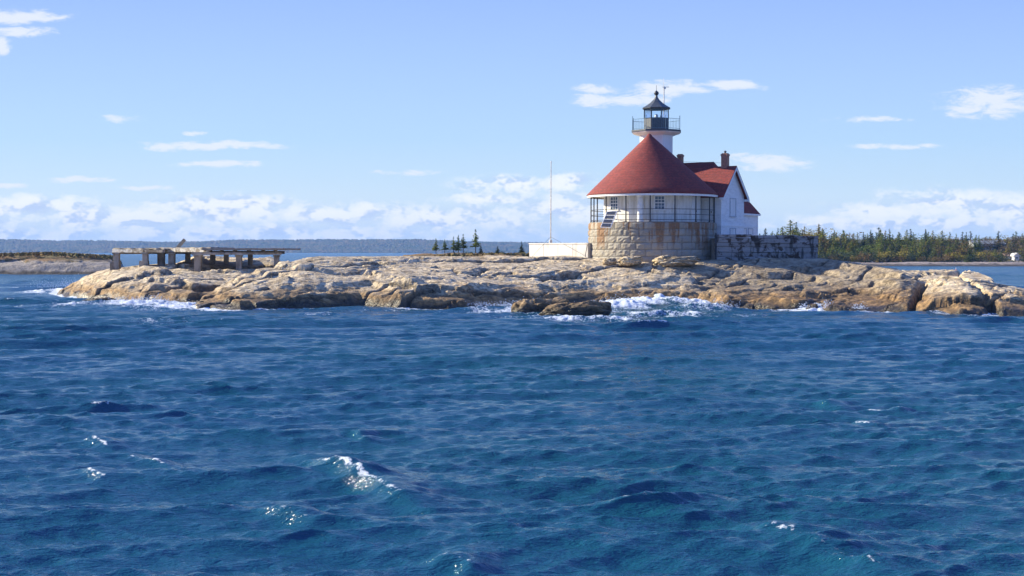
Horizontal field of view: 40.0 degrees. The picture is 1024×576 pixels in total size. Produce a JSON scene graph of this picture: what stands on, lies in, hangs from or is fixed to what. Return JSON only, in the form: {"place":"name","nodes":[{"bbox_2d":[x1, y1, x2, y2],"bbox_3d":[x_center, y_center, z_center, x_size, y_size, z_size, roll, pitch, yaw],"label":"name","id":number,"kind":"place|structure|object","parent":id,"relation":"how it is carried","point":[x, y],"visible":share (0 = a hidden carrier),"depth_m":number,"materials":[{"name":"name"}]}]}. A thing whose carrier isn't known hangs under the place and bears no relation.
{"place":"outdoors","nodes":[
{"label":"outdoors","id":0,"kind":"place"},
{"bbox_2d":[0,240,527,252],"bbox_3d":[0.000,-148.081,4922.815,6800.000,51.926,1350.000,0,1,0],"label":"hills","id":1,"kind":"structure","parent":0,"point":[277,244],"depth_m":4357.12,"materials":[{"name":"plant"}]},
{"bbox_2d":[0,239,577,252],"bbox_3d":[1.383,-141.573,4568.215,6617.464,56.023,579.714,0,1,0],"label":"hill forest","id":2,"kind":"object","parent":1,"relation":"on","point":[323,245],"visible":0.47,"depth_m":4540.83,"materials":[{"name":"plant"}]},
{"bbox_2d":[0,253,1023,575],"bbox_3d":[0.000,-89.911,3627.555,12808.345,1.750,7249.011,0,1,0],"label":"sea","id":3,"kind":"structure","parent":0,"point":[660,435],"depth_m":31.68,"materials":[{"name":"liquid"}]},
{"bbox_2d":[0,253,123,274],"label":"scrub islet","id":4,"kind":"object","parent":3,"relation":"in","point":[41,264],"visible":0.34,"depth_m":264.95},
{"bbox_2d":[0,251,528,263],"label":"scrub","id":5,"kind":"object","parent":4,"relation":"on","point":[64,254],"visible":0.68,"depth_m":272.95,"materials":[{"name":"green plant"}]},
{"bbox_2d":[80,297,114,300],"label":"surf rock","id":6,"kind":"object","parent":3,"relation":"in","point":[103,298],"visible":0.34,"depth_m":118.59,"materials":[{"name":"stone"}]},
{"bbox_2d":[33,277,866,308],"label":"sea spray","id":7,"kind":"object","parent":3,"relation":"on","point":[825,304],"visible":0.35,"depth_m":105.59,"materials":[{"name":"liquid"}]},
{"bbox_2d":[403,253,521,256],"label":"grassy islet","id":8,"kind":"object","parent":3,"relation":"in","point":[426,254],"visible":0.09,"depth_m":252.82,"materials":[{"name":"plant"}]},
{"bbox_2d":[432,239,438,250],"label":"spruce tree","id":9,"kind":"object","parent":8,"relation":"on","point":[435,247],"visible":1,"depth_m":261.76,"materials":[{"name":"green plant"}]},
{"bbox_2d":[441,240,448,252],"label":"spruce tree","id":10,"kind":"object","parent":8,"relation":"on","point":[445,247],"visible":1,"depth_m":261.82,"materials":[{"name":"green plant"}]},
{"bbox_2d":[449,236,456,252],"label":"spruce tree","id":11,"kind":"object","parent":8,"relation":"on","point":[453,247],"visible":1,"depth_m":261.78,"materials":[{"name":"green plant"}]},
{"bbox_2d":[455,236,462,252],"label":"spruce tree","id":12,"kind":"object","parent":8,"relation":"on","point":[458,246],"visible":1,"depth_m":261.80,"materials":[{"name":"green plant"}]},
{"bbox_2d":[460,234,467,252],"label":"spruce tree","id":13,"kind":"object","parent":8,"relation":"on","point":[463,245],"visible":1,"depth_m":261.74,"materials":[{"name":"green plant"}]},
{"bbox_2d":[470,229,480,252],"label":"spruce tree","id":14,"kind":"object","parent":8,"relation":"on","point":[476,243],"visible":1,"depth_m":261.79,"materials":[{"name":"green plant"}]},
{"bbox_2d":[518,241,524,252],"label":"spruce tree","id":15,"kind":"object","parent":8,"relation":"on","point":[521,248],"visible":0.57,"depth_m":261.79,"materials":[{"name":"green plant"}]},
{"bbox_2d":[511,298,550,312],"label":"surf rock","id":16,"kind":"object","parent":3,"relation":"in","point":[532,305],"visible":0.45,"depth_m":95.53,"materials":[{"name":"stone"}]},
{"bbox_2d":[57,255,1023,316],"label":"rock island","id":17,"kind":"object","parent":3,"relation":"in","point":[434,282],"visible":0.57,"depth_m":111.42,"materials":[{"name":"stone"}]},
{"bbox_2d":[110,247,300,271],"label":"ruined pier","id":18,"kind":"structure","parent":17,"relation":"on","point":[197,253],"depth_m":131.96,"materials":[{"name":"wood"}]},
{"bbox_2d":[176,239,185,246],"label":"leaning plank","id":19,"kind":"object","parent":18,"relation":"on","point":[181,243],"visible":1,"depth_m":132.83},
{"bbox_2d":[529,243,590,257],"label":"white wall","id":20,"kind":"structure","parent":17,"relation":"on","point":[551,249],"depth_m":125.59,"materials":[{"name":"paint"}]},
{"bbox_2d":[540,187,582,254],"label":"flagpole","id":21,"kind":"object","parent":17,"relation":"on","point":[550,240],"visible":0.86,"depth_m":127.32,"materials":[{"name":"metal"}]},
{"bbox_2d":[602,258,616,264],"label":"boulder","id":22,"kind":"object","parent":17,"relation":"on","point":[609,261],"visible":1,"depth_m":117.17,"materials":[{"name":"stone"}]},
{"bbox_2d":[618,256,642,265],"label":"boulder","id":23,"kind":"object","parent":17,"relation":"on","point":[629,260],"visible":1,"depth_m":116.45,"materials":[{"name":"stone"}]},
{"bbox_2d":[585,85,717,262],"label":"lighthouse","id":24,"kind":"object","parent":17,"relation":"on","point":[650,188],"visible":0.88,"depth_m":120.99,"materials":[{"name":"stone"}]},
{"bbox_2d":[601,211,618,227],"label":"panel rack","id":25,"kind":"object","parent":24,"relation":"attached to","point":[608,220],"visible":1,"depth_m":118.79,"materials":[{"name":"metal"}]},
{"bbox_2d":[609,196,618,210],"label":"window","id":26,"kind":"structure","parent":24,"relation":"in","point":[614,200],"depth_m":122.34,"materials":[{"name":"clear glass"}]},
{"bbox_2d":[653,195,665,209],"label":"window","id":27,"kind":"structure","parent":24,"relation":"in","point":[659,200],"depth_m":120.57,"materials":[{"name":"clear glass"}]},
{"bbox_2d":[691,197,697,221],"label":"door","id":28,"kind":"structure","parent":24,"relation":"in","point":[692,198],"depth_m":122.11,"materials":[{"name":"white paint"}]},
{"bbox_2d":[652,255,673,264],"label":"boulder","id":29,"kind":"object","parent":17,"relation":"on","point":[657,260],"visible":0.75,"depth_m":116.69,"materials":[{"name":"stone"}]},
{"bbox_2d":[658,256,700,266],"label":"boulder","id":30,"kind":"object","parent":17,"relation":"on","point":[683,261],"visible":0.99,"depth_m":116.19,"materials":[{"name":"stone"}]},
{"bbox_2d":[677,151,760,237],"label":"keepers house","id":31,"kind":"structure","parent":17,"relation":"on","point":[736,212],"depth_m":126.06,"materials":[{"name":"white"}]},
{"bbox_2d":[702,198,712,221],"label":"door","id":32,"kind":"structure","parent":31,"relation":"in","point":[705,202],"depth_m":124.54,"materials":[{"name":"white paint"}]},
{"bbox_2d":[729,198,736,216],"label":"window","id":33,"kind":"structure","parent":31,"relation":"in","point":[732,200],"depth_m":125.89,"materials":[{"name":"white paint"}]},
{"bbox_2d":[730,228,735,237],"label":"window","id":34,"kind":"structure","parent":31,"relation":"in","point":[732,230],"depth_m":126.06,"materials":[{"name":"white paint"}]},
{"bbox_2d":[748,228,752,237],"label":"window","id":35,"kind":"structure","parent":31,"relation":"in","point":[750,230],"depth_m":130.52,"materials":[{"name":"white paint"}]},
{"bbox_2d":[710,233,817,260],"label":"timber retaining wall","id":36,"kind":"structure","parent":17,"relation":"on","point":[727,247],"depth_m":120.65,"materials":[{"name":"wood"}]},
{"bbox_2d":[544,297,570,303],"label":"surf rock","id":37,"kind":"object","parent":3,"relation":"in","point":[557,300],"visible":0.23,"depth_m":100.31,"materials":[{"name":"stone"}]},
{"bbox_2d":[539,300,610,315],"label":"surf rock","id":38,"kind":"object","parent":3,"relation":"in","point":[588,307],"visible":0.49,"depth_m":91.41,"materials":[{"name":"stone"}]},
{"bbox_2d":[604,302,611,311],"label":"surf rock","id":39,"kind":"object","parent":3,"relation":"in","point":[609,306],"visible":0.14,"depth_m":98.38,"materials":[{"name":"stone"}]},
{"bbox_2d":[0,0,1023,242],"label":"sky","id":40,"kind":"structure","parent":0,"point":[121,120],"materials":[{"name":"blue"}]},
{"bbox_2d":[827,239,1023,266],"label":"shore","id":41,"kind":"structure","parent":0,"point":[984,263],"depth_m":424.48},
{"bbox_2d":[783,220,799,234],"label":"spruce tree","id":42,"kind":"object","parent":41,"relation":"on","point":[790,224],"visible":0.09,"depth_m":490.42,"materials":[{"name":"green plant"}]},
{"bbox_2d":[805,235,828,249],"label":"broadleaf tree","id":43,"kind":"object","parent":41,"relation":"on","point":[821,242],"visible":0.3,"depth_m":464.41,"materials":[{"name":"green plant"}]},
{"bbox_2d":[814,225,827,241],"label":"spruce tree","id":44,"kind":"object","parent":41,"relation":"on","point":[818,229],"visible":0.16,"depth_m":493.48,"materials":[{"name":"green plant"}]},
{"bbox_2d":[818,243,826,258],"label":"spruce tree","id":45,"kind":"object","parent":41,"relation":"on","point":[819,251],"visible":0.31,"depth_m":444.97,"materials":[{"name":"green plant"}]},
{"bbox_2d":[821,242,829,257],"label":"spruce tree","id":46,"kind":"object","parent":41,"relation":"on","point":[826,249],"visible":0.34,"depth_m":454.69,"materials":[{"name":"green plant"}]},
{"bbox_2d":[818,231,837,249],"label":"spruce tree","id":47,"kind":"object","parent":41,"relation":"on","point":[823,235],"visible":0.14,"depth_m":466.61,"materials":[{"name":"green plant"}]},
{"bbox_2d":[815,228,844,244],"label":"broadleaf tree","id":48,"kind":"object","parent":41,"relation":"on","point":[831,231],"visible":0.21,"depth_m":493.03,"materials":[{"name":"green plant"}]},
{"bbox_2d":[818,232,845,246],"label":"broadleaf tree","id":49,"kind":"object","parent":41,"relation":"on","point":[843,239],"visible":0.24,"depth_m":472.87,"materials":[{"name":"green plant"}]},
{"bbox_2d":[828,244,837,259],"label":"spruce tree","id":50,"kind":"object","parent":41,"relation":"on","point":[832,246],"visible":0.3,"depth_m":445.23,"materials":[{"name":"green plant"}]},
{"bbox_2d":[827,246,851,259],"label":"broadleaf tree","id":51,"kind":"object","parent":41,"relation":"on","point":[838,252],"visible":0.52,"depth_m":450.07,"materials":[{"name":"green plant"}]},
{"bbox_2d":[831,249,850,260],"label":"shrub","id":52,"kind":"object","parent":41,"relation":"on","point":[843,256],"visible":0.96,"depth_m":436.13,"materials":[{"name":"green plant"}]},
{"bbox_2d":[838,233,855,250],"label":"spruce tree","id":53,"kind":"object","parent":41,"relation":"on","point":[846,242],"visible":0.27,"depth_m":468.08,"materials":[{"name":"green plant"}]},
{"bbox_2d":[842,243,861,260],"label":"spruce tree","id":54,"kind":"object","parent":41,"relation":"on","point":[852,249],"visible":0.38,"depth_m":452.64,"materials":[{"name":"green plant"}]},
{"bbox_2d":[848,233,860,256],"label":"spruce tree","id":55,"kind":"object","parent":41,"relation":"on","point":[852,245],"visible":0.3,"depth_m":466.36,"materials":[{"name":"green plant"}]},
{"bbox_2d":[854,233,864,248],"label":"spruce tree","id":56,"kind":"object","parent":41,"relation":"on","point":[857,240],"visible":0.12,"depth_m":488.50,"materials":[{"name":"green plant"}]},
{"bbox_2d":[850,245,872,255],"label":"broadleaf tree","id":57,"kind":"object","parent":41,"relation":"on","point":[862,249],"visible":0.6,"depth_m":452.64,"materials":[{"name":"green plant"}]},
{"bbox_2d":[861,232,865,251],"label":"spruce tree","id":58,"kind":"object","parent":41,"relation":"on","point":[863,241],"visible":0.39,"depth_m":480.88,"materials":[{"name":"green plant"}]},
{"bbox_2d":[856,251,872,262],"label":"shrub","id":59,"kind":"object","parent":41,"relation":"on","point":[866,260],"visible":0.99,"depth_m":433.74,"materials":[{"name":"green plant"}]},
{"bbox_2d":[863,232,874,251],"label":"spruce tree","id":60,"kind":"object","parent":41,"relation":"on","point":[870,244],"visible":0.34,"depth_m":469.27,"materials":[{"name":"green plant"}]},
{"bbox_2d":[863,250,877,261],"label":"shrub","id":61,"kind":"object","parent":41,"relation":"on","point":[871,255],"visible":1,"depth_m":434.36,"materials":[{"name":"green plant"}]},
{"bbox_2d":[864,244,883,257],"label":"broadleaf tree","id":62,"kind":"object","parent":41,"relation":"on","point":[876,249],"visible":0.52,"depth_m":451.95,"materials":[{"name":"green plant"}]},
{"bbox_2d":[867,229,890,254],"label":"spruce tree","id":63,"kind":"object","parent":41,"relation":"on","point":[878,237],"visible":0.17,"depth_m":462.77,"materials":[{"name":"green plant"}]},
{"bbox_2d":[873,228,886,246],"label":"spruce tree","id":64,"kind":"object","parent":41,"relation":"on","point":[875,238],"visible":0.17,"depth_m":480.05,"materials":[{"name":"green plant"}]},
{"bbox_2d":[873,236,887,260],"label":"spruce tree","id":65,"kind":"object","parent":41,"relation":"on","point":[881,242],"visible":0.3,"depth_m":456.56,"materials":[{"name":"green plant"}]},
{"bbox_2d":[876,251,893,261],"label":"shrub","id":66,"kind":"object","parent":41,"relation":"on","point":[885,254],"visible":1,"depth_m":435.29,"materials":[{"name":"green plant"}]},
{"bbox_2d":[884,231,895,249],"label":"spruce tree","id":67,"kind":"object","parent":41,"relation":"on","point":[889,239],"visible":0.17,"depth_m":478.03,"materials":[{"name":"green plant"}]},
{"bbox_2d":[888,250,897,261],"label":"shrub","id":68,"kind":"object","parent":41,"relation":"on","point":[894,253],"visible":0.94,"depth_m":436.93,"materials":[{"name":"green plant"}]},
{"bbox_2d":[886,243,900,261],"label":"spruce tree","id":69,"kind":"object","parent":41,"relation":"on","point":[888,249],"visible":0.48,"depth_m":443.64,"materials":[{"name":"green plant"}]},
{"bbox_2d":[893,232,902,248],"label":"spruce tree","id":70,"kind":"object","parent":41,"relation":"on","point":[899,240],"visible":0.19,"depth_m":477.24,"materials":[{"name":"green plant"}]},
{"bbox_2d":[893,251,907,261],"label":"shrub","id":71,"kind":"object","parent":41,"relation":"on","point":[901,253],"visible":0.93,"depth_m":437.22,"materials":[{"name":"green plant"}]},
{"bbox_2d":[903,246,911,261],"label":"spruce tree","id":72,"kind":"object","parent":41,"relation":"on","point":[906,250],"visible":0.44,"depth_m":445.42,"materials":[{"name":"green plant"}]},
{"bbox_2d":[904,254,914,261],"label":"shrub","id":73,"kind":"object","parent":41,"relation":"on","point":[912,258],"visible":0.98,"depth_m":435.28,"materials":[{"name":"green plant"}]},
{"bbox_2d":[901,231,918,248],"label":"spruce tree","id":74,"kind":"object","parent":41,"relation":"on","point":[907,233],"visible":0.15,"depth_m":475.85,"materials":[{"name":"green plant"}]},
{"bbox_2d":[908,229,913,245],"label":"spruce tree","id":75,"kind":"object","parent":41,"relation":"on","point":[910,239],"visible":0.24,"depth_m":494.64,"materials":[{"name":"green plant"}]},
{"bbox_2d":[907,251,918,261],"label":"shrub","id":76,"kind":"object","parent":41,"relation":"on","point":[916,253],"visible":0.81,"depth_m":438.33,"materials":[{"name":"green plant"}]},
{"bbox_2d":[908,241,919,258],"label":"spruce tree","id":77,"kind":"object","parent":41,"relation":"on","point":[913,248],"visible":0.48,"depth_m":451.38,"materials":[{"name":"green plant"}]},
{"bbox_2d":[903,244,926,261],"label":"broadleaf tree","id":78,"kind":"object","parent":41,"relation":"on","point":[913,250],"visible":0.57,"depth_m":449.05,"materials":[{"name":"green plant"}]},
{"bbox_2d":[914,242,928,261],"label":"spruce tree","id":79,"kind":"object","parent":41,"relation":"on","point":[922,251],"visible":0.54,"depth_m":447.61,"materials":[{"name":"green plant"}]},
{"bbox_2d":[920,243,931,261],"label":"spruce tree","id":80,"kind":"object","parent":41,"relation":"on","point":[927,252],"visible":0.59,"depth_m":444.88,"materials":[{"name":"green plant"}]},
{"bbox_2d":[920,253,932,261],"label":"shrub","id":81,"kind":"object","parent":41,"relation":"on","point":[929,255],"visible":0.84,"depth_m":439.14,"materials":[{"name":"green plant"}]},
{"bbox_2d":[923,232,933,251],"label":"spruce tree","id":82,"kind":"object","parent":41,"relation":"on","point":[928,239],"visible":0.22,"depth_m":469.43,"materials":[{"name":"green plant"}]},
{"bbox_2d":[929,231,936,250],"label":"spruce tree","id":83,"kind":"object","parent":41,"relation":"on","point":[934,241],"visible":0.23,"depth_m":480.33,"materials":[{"name":"green plant"}]},
{"bbox_2d":[930,247,940,261],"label":"spruce tree","id":84,"kind":"object","parent":41,"relation":"on","point":[934,252],"visible":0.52,"depth_m":442.32,"materials":[{"name":"green plant"}]},
{"bbox_2d":[936,230,946,248],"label":"spruce tree","id":85,"kind":"object","parent":41,"relation":"on","point":[942,238],"visible":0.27,"depth_m":491.40,"materials":[{"name":"green plant"}]},
{"bbox_2d":[936,254,951,261],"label":"shrub","id":86,"kind":"object","parent":41,"relation":"on","point":[944,257],"visible":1,"depth_m":435.46,"materials":[{"name":"green plant"}]},
{"bbox_2d":[942,245,953,261],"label":"spruce tree","id":87,"kind":"object","parent":41,"relation":"on","point":[946,251],"visible":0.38,"depth_m":446.85,"materials":[{"name":"green plant"}]},
{"bbox_2d":[942,251,959,261],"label":"shrub","id":88,"kind":"object","parent":41,"relation":"on","point":[949,256],"visible":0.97,"depth_m":436.94,"materials":[{"name":"green plant"}]},
{"bbox_2d":[945,244,960,261],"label":"spruce tree","id":89,"kind":"object","parent":41,"relation":"on","point":[953,249],"visible":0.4,"depth_m":446.49,"materials":[{"name":"green plant"}]},
{"bbox_2d":[948,252,961,261],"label":"shrub","id":90,"kind":"object","parent":41,"relation":"on","point":[955,256],"visible":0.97,"depth_m":435.97,"materials":[{"name":"green plant"}]},
{"bbox_2d":[957,232,965,253],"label":"spruce tree","id":91,"kind":"object","parent":41,"relation":"on","point":[962,239],"visible":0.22,"depth_m":480.71,"materials":[{"name":"green plant"}]},
{"bbox_2d":[957,243,967,260],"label":"spruce tree","id":92,"kind":"object","parent":41,"relation":"on","point":[961,251],"visible":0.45,"depth_m":453.16,"materials":[{"name":"green plant"}]},
{"bbox_2d":[953,241,973,253],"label":"broadleaf tree","id":93,"kind":"object","parent":41,"relation":"on","point":[965,246],"visible":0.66,"depth_m":467.46,"materials":[{"name":"green plant"}]},
{"bbox_2d":[965,239,974,256],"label":"spruce tree","id":94,"kind":"object","parent":41,"relation":"on","point":[970,248],"visible":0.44,"depth_m":469.29,"materials":[{"name":"green plant"}]},
{"bbox_2d":[972,238,981,252],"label":"spruce tree","id":95,"kind":"object","parent":41,"relation":"on","point":[976,246],"visible":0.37,"depth_m":490.20,"materials":[{"name":"green plant"}]},
{"bbox_2d":[972,253,983,261],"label":"shrub","id":96,"kind":"object","parent":41,"relation":"on","point":[981,257],"visible":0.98,"depth_m":437.70,"materials":[{"name":"green plant"}]},
{"bbox_2d":[975,236,985,252],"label":"spruce tree","id":97,"kind":"object","parent":41,"relation":"on","point":[980,244],"visible":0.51,"depth_m":491.76,"materials":[{"name":"green plant"}]},
{"bbox_2d":[971,238,994,250],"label":"broadleaf tree","id":98,"kind":"object","parent":41,"relation":"on","point":[984,244],"visible":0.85,"depth_m":493.22,"materials":[{"name":"green plant"}]},
{"bbox_2d":[968,240,1005,251],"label":"long house","id":99,"kind":"structure","parent":41,"relation":"on","point":[991,241],"depth_m":499.88,"materials":[{"name":"grey"}]},
{"bbox_2d":[977,250,998,260],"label":"broadleaf tree","id":100,"kind":"object","parent":41,"relation":"on","point":[989,253],"visible":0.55,"depth_m":447.40,"materials":[{"name":"green plant"}]},
{"bbox_2d":[981,237,1001,250],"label":"broadleaf tree","id":101,"kind":"object","parent":41,"relation":"on","point":[988,244],"visible":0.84,"depth_m":495.38,"materials":[{"name":"green plant"}]},
{"bbox_2d":[991,231,1002,252],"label":"spruce tree","id":102,"kind":"object","parent":41,"relation":"on","point":[997,245],"visible":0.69,"depth_m":493.74,"materials":[{"name":"green plant"}]},
{"bbox_2d":[990,235,1015,245],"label":"broadleaf tree","id":103,"kind":"object","parent":41,"relation":"on","point":[1004,239],"visible":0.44,"depth_m":505.97,"materials":[{"name":"green plant"}]},
{"bbox_2d":[990,239,1019,250],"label":"broadleaf tree","id":104,"kind":"object","parent":41,"relation":"on","point":[1006,243],"visible":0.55,"depth_m":488.17,"materials":[{"name":"green plant"}]},
{"bbox_2d":[989,246,1021,259],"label":"broadleaf tree","id":105,"kind":"object","parent":41,"relation":"on","point":[1010,252],"visible":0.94,"depth_m":446.57,"materials":[{"name":"green plant"}]},
{"bbox_2d":[1010,253,1019,260],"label":"white shed","id":106,"kind":"structure","parent":41,"relation":"on","point":[1016,256],"depth_m":451.91,"materials":[{"name":"clear wood"}]},
{"bbox_2d":[1009,234,1020,254],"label":"spruce tree","id":107,"kind":"object","parent":41,"relation":"on","point":[1014,243],"visible":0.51,"depth_m":475.26,"materials":[{"name":"green plant"}]},
{"bbox_2d":[1007,236,1023,252],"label":"broadleaf tree","id":108,"kind":"object","parent":41,"relation":"on","point":[1018,243],"visible":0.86,"depth_m":470.03,"materials":[{"name":"green plant"}]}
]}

